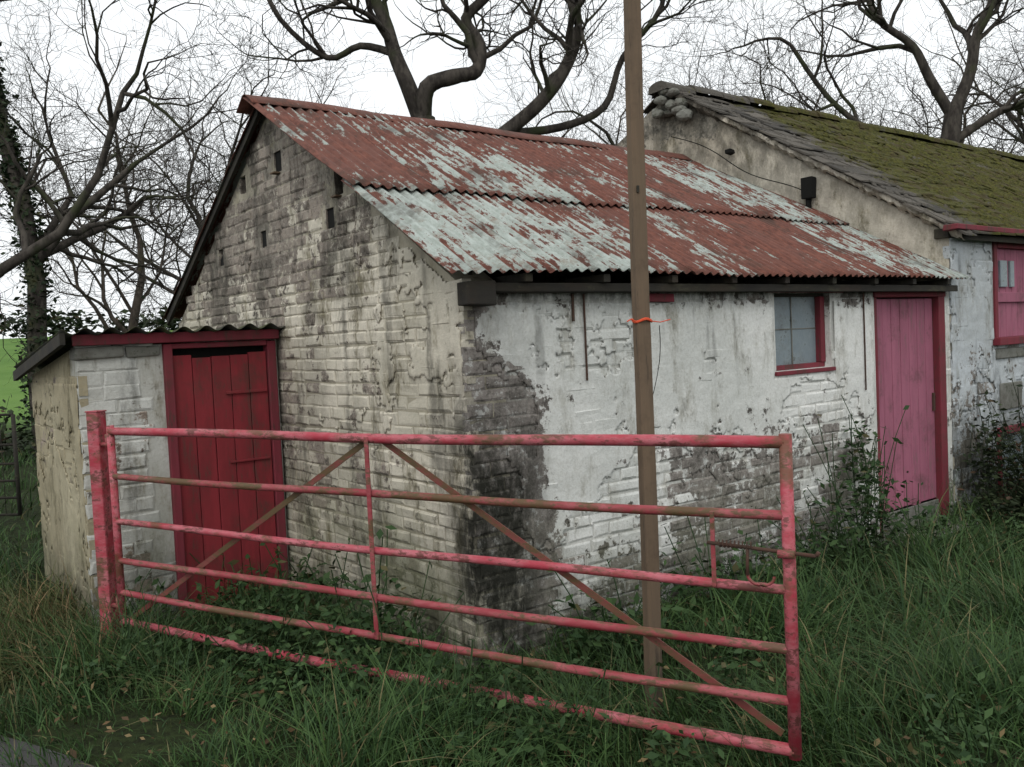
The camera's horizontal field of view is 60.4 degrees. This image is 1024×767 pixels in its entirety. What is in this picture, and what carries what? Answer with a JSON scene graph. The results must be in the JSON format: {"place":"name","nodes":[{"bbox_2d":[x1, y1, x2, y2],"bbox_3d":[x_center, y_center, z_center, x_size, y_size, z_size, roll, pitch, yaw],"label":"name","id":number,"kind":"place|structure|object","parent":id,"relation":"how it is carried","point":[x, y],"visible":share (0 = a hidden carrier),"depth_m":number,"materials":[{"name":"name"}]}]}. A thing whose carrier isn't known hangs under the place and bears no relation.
{"place":"outdoors","nodes":[
{"label":"outdoors","id":0,"kind":"place"},
{"bbox_2d":[0,735,93,766],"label":"road","id":1,"kind":"structure","parent":0,"point":[30,758],"depth_m":3.75,"materials":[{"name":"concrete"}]},
{"bbox_2d":[0,330,1023,766],"bbox_3d":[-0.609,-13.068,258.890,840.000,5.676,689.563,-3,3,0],"label":"ground","id":2,"kind":"structure","parent":0,"point":[12,392],"depth_m":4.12,"materials":[{"name":"green plant"}]},
{"bbox_2d":[0,413,21,515],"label":"wire field gate","id":3,"kind":"structure","parent":2,"relation":"on","point":[15,463],"depth_m":8.73,"materials":[{"name":"grey metal"}]},
{"bbox_2d":[0,395,32,456],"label":"hedge","id":4,"kind":"object","parent":2,"relation":"on","point":[20,434],"visible":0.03,"depth_m":15.40,"materials":[{"name":"green plant"}]},
{"bbox_2d":[0,1,111,383],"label":"bare tree","id":5,"kind":"object","parent":2,"relation":"on","point":[35,216],"visible":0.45,"depth_m":17.57,"materials":[{"name":"brown plant"}]},
{"bbox_2d":[0,553,166,706],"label":"tussock grass","id":6,"kind":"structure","parent":2,"relation":"on","point":[19,612],"depth_m":5.26,"materials":[{"name":"green plant"}]},
{"bbox_2d":[0,303,180,337],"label":"distant hedgerow","id":7,"kind":"object","parent":2,"relation":"on","point":[78,322],"visible":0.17,"depth_m":90.42,"materials":[{"name":"green plant"}]},
{"bbox_2d":[85,410,119,644],"bbox_3d":[-2.393,1.055,5.189,0.086,1.796,0.082,-2,3,16],"label":"gate post","id":8,"kind":"object","parent":2,"relation":"on","point":[101,504],"visible":0.77,"depth_m":5.15,"materials":[{"name":"red paint"}]},
{"bbox_2d":[100,425,820,760],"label":"field gate","id":9,"kind":"structure","parent":8,"relation":"attached to","point":[787,553],"depth_m":3.70,"materials":[{"name":"red metal"}]},
{"bbox_2d":[0,0,233,331],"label":"bare tree","id":10,"kind":"object","parent":2,"relation":"on","point":[115,321],"visible":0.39,"depth_m":21.06,"materials":[{"name":"brown plant"}]},
{"bbox_2d":[0,0,276,285],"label":"leaning tree","id":11,"kind":"object","parent":2,"relation":"on","point":[26,252],"visible":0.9,"depth_m":12.85,"materials":[{"name":"brown plant"}]},
{"bbox_2d":[13,323,290,626],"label":"lean to outhouse","id":12,"kind":"structure","parent":2,"relation":"on","point":[209,377],"depth_m":5.84,"materials":[{"name":"concrete"}]},
{"bbox_2d":[0,0,308,461],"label":"ivy clad tree","id":13,"kind":"object","parent":2,"relation":"on","point":[13,172],"visible":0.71,"depth_m":14.99,"materials":[{"name":"brown plant"}]},
{"bbox_2d":[136,296,180,330],"bbox_3d":[-6.620,-0.492,20.114,3.854,3.451,2.844,-3,3,-13],"label":"evergreen bush","id":14,"kind":"object","parent":2,"relation":"on","point":[163,323],"visible":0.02,"depth_m":19.65,"materials":[{"name":"green plant"}]},
{"bbox_2d":[1,6,344,331],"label":"bare tree","id":15,"kind":"object","parent":2,"relation":"on","point":[146,253],"visible":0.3,"depth_m":22.54,"materials":[{"name":"brown plant"}]},
{"bbox_2d":[0,0,379,331],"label":"bare tree","id":16,"kind":"object","parent":2,"relation":"on","point":[232,149],"visible":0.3,"depth_m":17.75,"materials":[{"name":"brown plant"}]},
{"bbox_2d":[108,23,393,265],"bbox_3d":[-5.254,-3.922,21.776,10.156,10.112,6.514,-3,3,0],"label":"bare tree","id":17,"kind":"object","parent":2,"relation":"on","point":[298,99],"visible":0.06,"depth_m":20.94,"materials":[{"name":"brown plant"}]},
{"bbox_2d":[204,575,635,766],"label":"bramble bush","id":18,"kind":"object","parent":2,"relation":"on","point":[272,649],"visible":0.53,"depth_m":3.92,"materials":[{"name":"green plant"}]},
{"bbox_2d":[92,516,811,688],"bbox_3d":[-0.467,1.214,4.902,4.241,1.045,1.750,-2,3,12],"label":"nettle clump","id":19,"kind":"object","parent":2,"relation":"on","point":[583,637],"visible":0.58,"depth_m":4.65,"materials":[{"name":"green plant"}]},
{"bbox_2d":[179,0,748,134],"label":"crooked tree","id":20,"kind":"object","parent":2,"relation":"on","point":[418,100],"visible":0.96,"depth_m":12.72,"materials":[{"name":"brown plant"}]},
{"bbox_2d":[57,524,931,693],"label":"wall grass","id":21,"kind":"structure","parent":2,"relation":"on","point":[679,613],"depth_m":4.90,"materials":[{"name":"green plant"}]},
{"bbox_2d":[329,2,677,141],"bbox_3d":[0.518,-4.796,25.797,11.922,12.388,10.263,-4,3,-21],"label":"bare tree","id":22,"kind":"object","parent":2,"relation":"on","point":[573,105],"visible":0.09,"depth_m":25.59,"materials":[{"name":"brown plant"}]},
{"bbox_2d":[0,561,1020,766],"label":"fallen leaves","id":23,"kind":"object","parent":2,"relation":"on","point":[145,719],"visible":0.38,"depth_m":3.89,"materials":[{"name":"brown plant"}]},
{"bbox_2d":[39,581,1023,766],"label":"weeds","id":24,"kind":"object","parent":2,"relation":"on","point":[964,753],"visible":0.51,"depth_m":3.84,"materials":[{"name":"green plant"}]},
{"bbox_2d":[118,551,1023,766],"bbox_3d":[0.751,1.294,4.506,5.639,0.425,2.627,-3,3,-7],"label":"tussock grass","id":25,"kind":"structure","parent":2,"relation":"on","point":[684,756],"depth_m":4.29,"materials":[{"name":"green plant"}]},
{"bbox_2d":[163,94,980,673],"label":"brick shed","id":26,"kind":"structure","parent":2,"relation":"on","point":[381,268],"depth_m":5.53,"materials":[{"name":"white brick"}]},
{"bbox_2d":[774,297,815,365],"bbox_3d":[1.970,-0.373,6.215,0.574,0.475,0.010,-5,3,-38],"label":"window pane","id":27,"kind":"structure","parent":26,"relation":"in","point":[803,309],"depth_m":6.24,"materials":[{"name":"grey glass"}]},
{"bbox_2d":[774,294,822,296],"bbox_3d":[1.987,-0.385,6.222,0.650,0.494,0.070,-5,3,-38],"label":"window lintel","id":28,"kind":"structure","parent":26,"relation":"in","point":[775,295],"depth_m":6.19,"materials":[{"name":"red wood"}]},
{"bbox_2d":[775,296,835,375],"bbox_3d":[2.011,-0.341,6.195,0.700,0.539,0.147,-5,3,-38],"label":"window frame","id":29,"kind":"structure","parent":26,"relation":"in","point":[818,301],"depth_m":6.36,"materials":[{"name":"red paint"}]},
{"bbox_2d":[457,0,761,145],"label":"bare tree","id":30,"kind":"object","parent":2,"relation":"on","point":[610,138],"visible":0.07,"depth_m":21.85,"materials":[{"name":"brown plant"}]},
{"bbox_2d":[623,0,670,719],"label":"wooden pole","id":31,"kind":"object","parent":2,"relation":"on","point":[641,320],"visible":0.97,"depth_m":3.83,"materials":[{"name":"brown wood"}]},
{"bbox_2d":[541,0,907,143],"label":"bare tree","id":32,"kind":"object","parent":2,"relation":"on","point":[755,75],"visible":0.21,"depth_m":18.74,"materials":[{"name":"brown plant"}]},
{"bbox_2d":[581,0,929,142],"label":"bare tree","id":33,"kind":"object","parent":2,"relation":"on","point":[866,113],"visible":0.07,"depth_m":25.13,"materials":[{"name":"brown plant"}]},
{"bbox_2d":[525,81,1023,517],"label":"farm cottage","id":34,"kind":"structure","parent":2,"relation":"on","point":[954,205],"depth_m":8.18,"materials":[{"name":"white stone"}]},
{"bbox_2d":[997,423,1023,496],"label":"lower window frame","id":35,"kind":"structure","parent":34,"relation":"in","point":[1018,428],"depth_m":8.07,"materials":[{"name":"red paint"}]},
{"bbox_2d":[1002,432,1023,484],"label":"lower window pane","id":36,"kind":"structure","parent":34,"relation":"in","point":[1018,440],"depth_m":8.29,"materials":[{"name":"grey glass"}]},
{"bbox_2d":[649,0,1023,154],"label":"bare tree","id":37,"kind":"object","parent":2,"relation":"on","point":[863,100],"visible":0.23,"depth_m":19.00,"materials":[{"name":"brown plant"}]},
{"bbox_2d":[660,0,1023,148],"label":"forked tree","id":38,"kind":"object","parent":2,"relation":"on","point":[952,120],"visible":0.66,"depth_m":15.21,"materials":[{"name":"brown plant"}]},
{"bbox_2d":[716,392,1023,599],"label":"bramble bush","id":39,"kind":"object","parent":2,"relation":"on","point":[869,499],"visible":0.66,"depth_m":6.12,"materials":[{"name":"green plant"}]},
{"bbox_2d":[806,0,1023,155],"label":"bare tree","id":40,"kind":"object","parent":2,"relation":"on","point":[1010,115],"visible":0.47,"depth_m":19.11,"materials":[{"name":"brown plant"}]},
{"bbox_2d":[828,0,1023,155],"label":"bare tree","id":41,"kind":"object","parent":2,"relation":"on","point":[964,113],"visible":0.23,"depth_m":22.25,"materials":[{"name":"brown plant"}]},
{"bbox_2d":[936,378,1023,527],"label":"dark shrub","id":42,"kind":"object","parent":2,"relation":"on","point":[1013,499],"visible":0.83,"depth_m":7.44,"materials":[{"name":"green plant"}]},
{"bbox_2d":[0,0,1023,338],"label":"sky","id":43,"kind":"structure","parent":0,"point":[432,57],"materials":[{"name":"white"}]},
{"bbox_2d":[49,532,1023,766],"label":"tall grass","id":44,"kind":"structure","parent":0,"point":[766,620],"depth_m":4.39,"materials":[{"name":"green plant"}]}
]}

